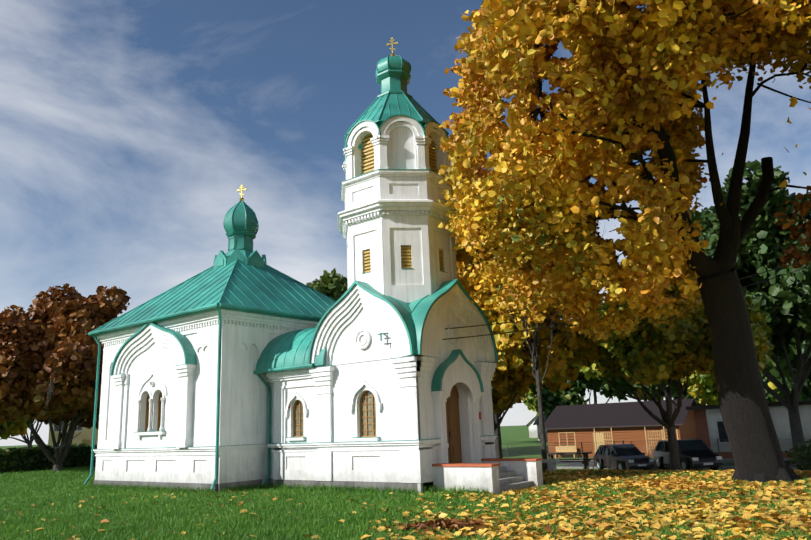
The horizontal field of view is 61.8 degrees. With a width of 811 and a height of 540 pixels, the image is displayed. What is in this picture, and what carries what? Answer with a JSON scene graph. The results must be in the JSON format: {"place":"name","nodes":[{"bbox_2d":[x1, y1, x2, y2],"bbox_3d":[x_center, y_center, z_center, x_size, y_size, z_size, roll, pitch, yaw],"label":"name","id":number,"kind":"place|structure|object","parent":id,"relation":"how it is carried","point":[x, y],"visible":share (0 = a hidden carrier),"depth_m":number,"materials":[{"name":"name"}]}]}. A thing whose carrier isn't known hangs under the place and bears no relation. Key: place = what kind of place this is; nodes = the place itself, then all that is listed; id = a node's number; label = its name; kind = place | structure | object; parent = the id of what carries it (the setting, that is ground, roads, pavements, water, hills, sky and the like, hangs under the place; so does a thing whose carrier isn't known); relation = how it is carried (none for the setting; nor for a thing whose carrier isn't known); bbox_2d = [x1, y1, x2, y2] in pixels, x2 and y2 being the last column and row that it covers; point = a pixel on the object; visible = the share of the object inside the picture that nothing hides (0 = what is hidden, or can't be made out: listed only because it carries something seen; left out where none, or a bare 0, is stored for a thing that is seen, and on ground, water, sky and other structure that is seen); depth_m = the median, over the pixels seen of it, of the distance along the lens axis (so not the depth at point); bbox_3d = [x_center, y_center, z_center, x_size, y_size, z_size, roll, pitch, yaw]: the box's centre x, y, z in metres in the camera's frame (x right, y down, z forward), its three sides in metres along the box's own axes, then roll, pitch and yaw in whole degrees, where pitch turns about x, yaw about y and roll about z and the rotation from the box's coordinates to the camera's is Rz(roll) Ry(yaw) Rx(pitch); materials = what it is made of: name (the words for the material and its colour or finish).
{"place":"outdoors","nodes":[
{"label":"outdoors","id":0,"kind":"place"},
{"bbox_2d":[93,116,542,493],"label":"church walls","id":1,"kind":"structure","parent":0,"point":[384,216],"depth_m":21.65,"materials":[{"name":"white paint"}]},
{"bbox_2d":[145,390,376,436],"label":"window frames","id":2,"kind":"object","parent":1,"relation":"in","point":[294,412],"visible":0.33,"depth_m":22.07,"materials":[{"name":"wood"}]},
{"bbox_2d":[147,392,375,435],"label":"window panes","id":3,"kind":"structure","parent":2,"relation":"in","point":[369,413],"depth_m":20.48,"materials":[{"name":"glass"}]},
{"bbox_2d":[84,55,497,489],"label":"green church roofs","id":4,"kind":"structure","parent":1,"relation":"on","point":[240,275],"depth_m":23.78,"materials":[{"name":"teal metal"}]},
{"bbox_2d":[237,37,397,200],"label":"crosses","id":5,"kind":"object","parent":4,"relation":"on","point":[392,54],"visible":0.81,"depth_m":24.65,"materials":[{"name":"gold metal"}]},
{"bbox_2d":[360,133,444,272],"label":"louvered shutters","id":6,"kind":"object","parent":1,"relation":"in","point":[367,159],"visible":0.27,"depth_m":22.44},
{"bbox_2d":[445,385,461,462],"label":"church door leaves","id":7,"kind":"object","parent":1,"relation":"in","point":[453,427],"visible":0.48,"depth_m":20.71,"materials":[{"name":"brown wood"}]},
{"bbox_2d":[432,458,542,466],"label":"step cheek tile caps","id":8,"kind":"object","parent":1,"relation":"on","point":[480,464],"visible":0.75,"depth_m":18.86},
{"bbox_2d":[0,466,810,539],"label":"lawn grass","id":9,"kind":"structure","parent":0,"point":[65,490],"depth_m":15.20,"materials":[{"name":"green plant"}]},
{"bbox_2d":[0,425,810,539],"bbox_3d":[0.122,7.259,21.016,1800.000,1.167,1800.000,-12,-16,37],"label":"lawn","id":10,"kind":"structure","parent":0,"point":[521,439],"depth_m":59.30,"materials":[{"name":"green plant"}]},
{"bbox_2d":[0,421,10,435],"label":"distant tree trunk and limbs","id":11,"kind":"object","parent":10,"relation":"on","point":[3,430],"visible":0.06,"depth_m":72.11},
{"bbox_2d":[8,419,42,446],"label":"distant trees","id":12,"kind":"object","parent":10,"relation":"on","point":[27,442],"visible":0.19,"depth_m":96.47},
{"bbox_2d":[0,416,33,439],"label":"distant tree foliage leaves","id":13,"kind":"object","parent":12,"relation":"on","point":[17,426],"visible":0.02,"depth_m":73.47,"materials":[{"name":"green plant"}]},
{"bbox_2d":[0,444,97,472],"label":"hedge","id":14,"kind":"object","parent":10,"relation":"on","point":[21,451],"depth_m":43.53,"materials":[{"name":"green plant"}]},
{"bbox_2d":[24,287,119,471],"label":"russet tree left trunk and limbs","id":15,"kind":"object","parent":10,"relation":"on","point":[57,459],"visible":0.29,"depth_m":41.16,"materials":[{"name":"brown plant"}]},
{"bbox_2d":[0,283,130,428],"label":"russet tree leaves","id":16,"kind":"object","parent":15,"relation":"on","point":[41,335],"visible":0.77,"depth_m":39.26,"materials":[{"name":"brown plant"}]},
{"bbox_2d":[48,420,97,445],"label":"cream house walls","id":17,"kind":"structure","parent":10,"relation":"on","point":[84,436],"depth_m":70.71,"materials":[{"name":"beige paint"}]},
{"bbox_2d":[54,420,81,430],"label":"cream house panes","id":18,"kind":"object","parent":17,"relation":"in","point":[79,428],"depth_m":71.01,"materials":[{"name":"grey glass"}]},
{"bbox_2d":[94,478,433,492],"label":"church plinth","id":19,"kind":"structure","parent":10,"relation":"on","point":[219,487],"depth_m":21.42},
{"bbox_2d":[87,481,489,494],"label":"tall grass","id":20,"kind":"structure","parent":10,"relation":"on","point":[342,488],"depth_m":21.16,"materials":[{"name":"green plant"}]},
{"bbox_2d":[4,469,810,539],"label":"fallen leaves","id":21,"kind":"object","parent":10,"relation":"on","point":[721,508],"visible":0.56,"depth_m":13.39,"materials":[{"name":"yellow plant"}]},
{"bbox_2d":[364,517,511,534],"bbox_3d":[0.617,4.565,12.062,2.907,0.279,1.384,-5,-13,10],"label":"leaf drift on lawn","id":22,"kind":"object","parent":10,"relation":"on","point":[442,523],"visible":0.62,"depth_m":11.99,"materials":[{"name":"brown plant"}]},
{"bbox_2d":[474,290,517,432],"bbox_3d":[3.930,4.600,31.597,6.472,9.334,5.600,3,-14,-20],"label":"tree trunk","id":23,"kind":"object","parent":10,"relation":"on","point":[499,421],"visible":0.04,"depth_m":31.13,"materials":[{"name":"brown plant"}]},
{"bbox_2d":[456,256,582,413],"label":"maple leaves","id":24,"kind":"object","parent":23,"relation":"attached to","point":[513,375],"visible":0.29,"depth_m":29.08,"materials":[{"name":"yellow plant"}]},
{"bbox_2d":[492,264,527,457],"bbox_3d":[4.881,3.038,37.980,10.792,16.272,11.671,-7,-14,18],"label":"maple behind tower trunk and limbs","id":25,"kind":"object","parent":10,"relation":"on","point":[498,448],"depth_m":35.87,"materials":[{"name":"brown plant"}]},
{"bbox_2d":[454,164,599,366],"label":"maple leaves","id":26,"kind":"object","parent":25,"relation":"attached to","point":[480,171],"depth_m":37.31,"materials":[{"name":"yellow plant"}]},
{"bbox_2d":[498,466,533,491],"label":"entrance steps","id":27,"kind":"structure","parent":10,"relation":"on","point":[508,480],"depth_m":19.38,"materials":[{"name":"concrete"}]},
{"bbox_2d":[516,383,549,402],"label":"distant tree foliage leaves","id":28,"kind":"object","parent":10,"relation":"on","point":[532,387],"depth_m":103.77,"materials":[{"name":"green plant"}]},
{"bbox_2d":[528,415,538,437],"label":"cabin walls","id":29,"kind":"structure","parent":10,"relation":"on","point":[533,433],"depth_m":134.27,"materials":[{"name":"white paint"}]},
{"bbox_2d":[533,412,545,424],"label":"grey roof sheets","id":30,"kind":"object","parent":29,"relation":"on","point":[536,422],"visible":0.12,"depth_m":110.64,"materials":[{"name":"grey metal"}]},
{"bbox_2d":[520,386,550,414],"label":"distant tree foliage leaves","id":31,"kind":"object","parent":10,"relation":"on","point":[530,399],"visible":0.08,"depth_m":119.80,"materials":[{"name":"green plant"}]},
{"bbox_2d":[537,425,547,440],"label":"house walls","id":32,"kind":"structure","parent":10,"relation":"on","point":[538,431],"depth_m":109.76,"materials":[{"name":"white paint"}]},
{"bbox_2d":[541,459,559,470],"bbox_3d":[4.488,7.321,25.279,2.500,0.460,0.440,-10,-15,29],"label":"white bench","id":33,"kind":"object","parent":10,"relation":"on","point":[551,464],"visible":0.27,"depth_m":24.67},
{"bbox_2d":[503,225,605,469],"bbox_3d":[5.970,3.213,27.018,6.138,9.511,3.106,-39,-39,69],"label":"bare sapling trunk and limbs","id":34,"kind":"object","parent":10,"relation":"on","point":[533,356],"visible":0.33,"depth_m":27.39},
{"bbox_2d":[539,304,561,316],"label":"sapling leaves","id":35,"kind":"object","parent":34,"relation":"attached to","point":[547,313],"visible":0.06,"depth_m":26.44,"materials":[{"name":"plant"}]},
{"bbox_2d":[547,452,594,469],"bbox_3d":[6.572,7.745,27.314,1.800,0.750,1.780,-8,-14,22],"label":"picnic table","id":36,"kind":"object","parent":10,"relation":"on","point":[586,461],"visible":0.58,"depth_m":27.20,"materials":[{"name":"brown wood"}]},
{"bbox_2d":[535,325,636,421],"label":"distant tree foliage leaves","id":37,"kind":"object","parent":10,"relation":"on","point":[551,400],"visible":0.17,"depth_m":94.78,"materials":[{"name":"green plant"}]},
{"bbox_2d":[579,383,609,403],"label":"distant tree trunk and limbs","id":38,"kind":"object","parent":10,"relation":"on","point":[594,393],"visible":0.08,"depth_m":94.53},
{"bbox_2d":[384,262,810,344],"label":"power line","id":39,"kind":"object","parent":10,"relation":"on","point":[594,310],"visible":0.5,"depth_m":21.89,"materials":[{"name":"black metal"}]},
{"bbox_2d":[501,438,727,469],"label":"fence posts","id":40,"kind":"object","parent":10,"relation":"on","point":[623,441],"visible":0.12,"depth_m":40.78,"materials":[{"name":"black metal"}]},
{"bbox_2d":[547,405,696,457],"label":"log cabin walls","id":41,"kind":"structure","parent":10,"relation":"on","point":[636,435],"depth_m":52.34,"materials":[{"name":"brown wood"}]},
{"bbox_2d":[555,426,677,457],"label":"log cabin joinery","id":42,"kind":"object","parent":41,"relation":"part of","point":[599,439],"visible":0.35,"depth_m":51.65,"materials":[{"name":"brown wood"}]},
{"bbox_2d":[559,431,676,445],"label":"log cabin panes","id":43,"kind":"object","parent":41,"relation":"in","point":[574,439],"depth_m":54.62,"materials":[{"name":"brown glass"}]},
{"bbox_2d":[544,398,697,429],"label":"cabin roof sheets","id":44,"kind":"object","parent":41,"relation":"on","point":[619,414],"visible":0.81,"depth_m":54.05,"materials":[{"name":"brown metal"}]},
{"bbox_2d":[579,361,664,400],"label":"distant tree foliage leaves","id":45,"kind":"object","parent":10,"relation":"on","point":[593,368],"depth_m":87.23,"materials":[{"name":"plant"}]},
{"bbox_2d":[593,444,654,468],"bbox_3d":[12.182,10.433,38.164,3.870,1.210,1.980,-45,-45,71],"label":"car","id":46,"kind":"object","parent":10,"relation":"on","point":[609,460],"visible":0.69,"depth_m":37.43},
{"bbox_2d":[596,445,641,454],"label":"windows","id":47,"kind":"structure","parent":46,"relation":"attached to","point":[626,449],"depth_m":37.80,"materials":[{"name":"black glass"}]},
{"bbox_2d":[593,456,653,469],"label":"car trim","id":48,"kind":"structure","parent":46,"relation":"attached to","point":[647,467],"depth_m":36.54,"materials":[{"name":"black plastic"}]},
{"bbox_2d":[597,459,653,469],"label":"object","id":49,"kind":"object","parent":46,"relation":"attached to","point":[629,461],"visible":0.35,"depth_m":36.40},
{"bbox_2d":[633,386,655,400],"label":"distant tree trunk and limbs","id":50,"kind":"object","parent":10,"relation":"on","point":[645,396],"visible":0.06,"depth_m":88.88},
{"bbox_2d":[596,350,701,469],"bbox_3d":[11.646,4.838,31.488,5.868,9.424,6.828,-12,-16,37],"label":"tree trunk","id":51,"kind":"object","parent":10,"relation":"on","point":[668,424],"visible":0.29,"depth_m":30.94,"materials":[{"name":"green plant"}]},
{"bbox_2d":[569,274,774,386],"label":"maple leaves","id":52,"kind":"object","parent":51,"relation":"attached to","point":[647,352],"visible":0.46,"depth_m":29.02,"materials":[{"name":"plant"}]},
{"bbox_2d":[516,0,810,483],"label":"maple trunk and limbs","id":53,"kind":"object","parent":10,"relation":"on","point":[751,432],"visible":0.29,"depth_m":18.09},
{"bbox_2d":[432,0,810,341],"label":"maple leaves","id":54,"kind":"object","parent":53,"relation":"attached to","point":[576,266],"visible":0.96,"depth_m":15.62,"materials":[{"name":"yellow plant"}]},
{"bbox_2d":[634,377,714,405],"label":"distant tree foliage leaves","id":55,"kind":"object","parent":10,"relation":"on","point":[674,391],"visible":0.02,"depth_m":80.64,"materials":[{"name":"plant"}]},
{"bbox_2d":[653,439,722,466],"bbox_3d":[15.289,9.945,37.095,4.320,1.300,2.120,-62,-61,75],"label":"car","id":56,"kind":"object","parent":10,"relation":"on","point":[689,455],"visible":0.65,"depth_m":36.00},
{"bbox_2d":[655,440,708,451],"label":"car windows","id":57,"kind":"structure","parent":56,"relation":"attached to","point":[687,445],"depth_m":36.45,"materials":[{"name":"black glass"}]},
{"bbox_2d":[652,453,721,469],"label":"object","id":58,"kind":"object","parent":56,"relation":"attached to","point":[716,465],"depth_m":35.22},
{"bbox_2d":[656,456,721,468],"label":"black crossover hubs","id":59,"kind":"object","parent":56,"relation":"attached to","point":[693,459],"visible":0.33,"depth_m":35.03,"materials":[{"name":"grey metal"}]},
{"bbox_2d":[673,381,710,405],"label":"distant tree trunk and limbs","id":60,"kind":"object","parent":10,"relation":"on","point":[702,404],"visible":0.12,"depth_m":78.76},
{"bbox_2d":[680,370,776,404],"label":"distant tree foliage leaves","id":61,"kind":"object","parent":10,"relation":"on","point":[702,386],"visible":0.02,"depth_m":76.05,"materials":[{"name":"plant"}]},
{"bbox_2d":[694,409,807,458],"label":"white workshop brick piers","id":62,"kind":"structure","parent":10,"relation":"on","point":[701,425],"depth_m":46.63,"materials":[{"name":"brick"}]},
{"bbox_2d":[705,405,810,451],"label":"white workshop walls","id":63,"kind":"structure","parent":10,"relation":"on","point":[780,418],"depth_m":43.89,"materials":[{"name":"white paint"}]},
{"bbox_2d":[717,421,728,441],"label":"white workshop panes","id":64,"kind":"object","parent":63,"relation":"in","point":[722,431],"visible":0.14,"depth_m":45.93,"materials":[{"name":"glass"}]},
{"bbox_2d":[686,400,810,409],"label":"roof","id":65,"kind":"structure","parent":63,"relation":"on","point":[718,407],"depth_m":45.91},
{"bbox_2d":[764,356,785,401],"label":"distant tree foliage leaves","id":66,"kind":"object","parent":10,"relation":"on","point":[770,397],"depth_m":73.19,"materials":[{"name":"plant"}]},
{"bbox_2d":[760,338,810,400],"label":"distant tree foliage leaves","id":67,"kind":"object","parent":10,"relation":"on","point":[773,370],"visible":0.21,"depth_m":60.93,"materials":[{"name":"green plant"}]},
{"bbox_2d":[761,321,810,462],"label":"green tree right trunk and limbs","id":68,"kind":"object","parent":10,"relation":"on","point":[790,403],"visible":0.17,"depth_m":39.86,"materials":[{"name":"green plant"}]},
{"bbox_2d":[688,160,810,360],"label":"tree foliage","id":69,"kind":"object","parent":68,"relation":"on","point":[784,302],"visible":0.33,"depth_m":38.52,"materials":[{"name":"green plant"}]},
{"bbox_2d":[784,439,810,470],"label":"shrub","id":70,"kind":"object","parent":10,"relation":"on","point":[796,456],"depth_m":21.78,"materials":[{"name":"green plant"}]},
{"bbox_2d":[0,0,810,445],"label":"sky","id":71,"kind":"structure","parent":0,"point":[130,130],"materials":[{"name":"blue"}]},
{"bbox_2d":[517,439,804,468],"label":"chain link fence","id":72,"kind":"object","parent":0,"point":[656,453],"visible":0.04,"depth_m":38.27,"materials":[{"name":"grey metal"}]},
{"bbox_2d":[562,488,781,498],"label":"paved path","id":73,"kind":"structure","parent":0,"point":[686,496],"depth_m":15.87,"materials":[{"name":"grey stone"}]},
{"bbox_2d":[556,460,810,466],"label":"asphalt road","id":74,"kind":"structure","parent":0,"point":[580,464],"depth_m":45.14,"materials":[{"name":"grey asphalt"}]},
{"bbox_2d":[556,458,797,469],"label":"street kerbs","id":75,"kind":"structure","parent":74,"relation":"on","point":[573,467],"depth_m":41.59,"materials":[{"name":"concrete"}]},
{"bbox_2d":[774,186,810,270],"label":"tree foliage","id":76,"kind":"object","parent":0,"point":[804,207],"visible":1,"depth_m":17.45,"materials":[{"name":"green plant"}]},
{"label":"tree behind the church","id":77,"kind":"object","parent":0,"visible":0},
{"bbox_2d":[306,268,347,300],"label":"tree leaves","id":78,"kind":"object","parent":77,"relation":"on","point":[334,286],"depth_m":62.00,"materials":[{"name":"green plant"}]}
]}

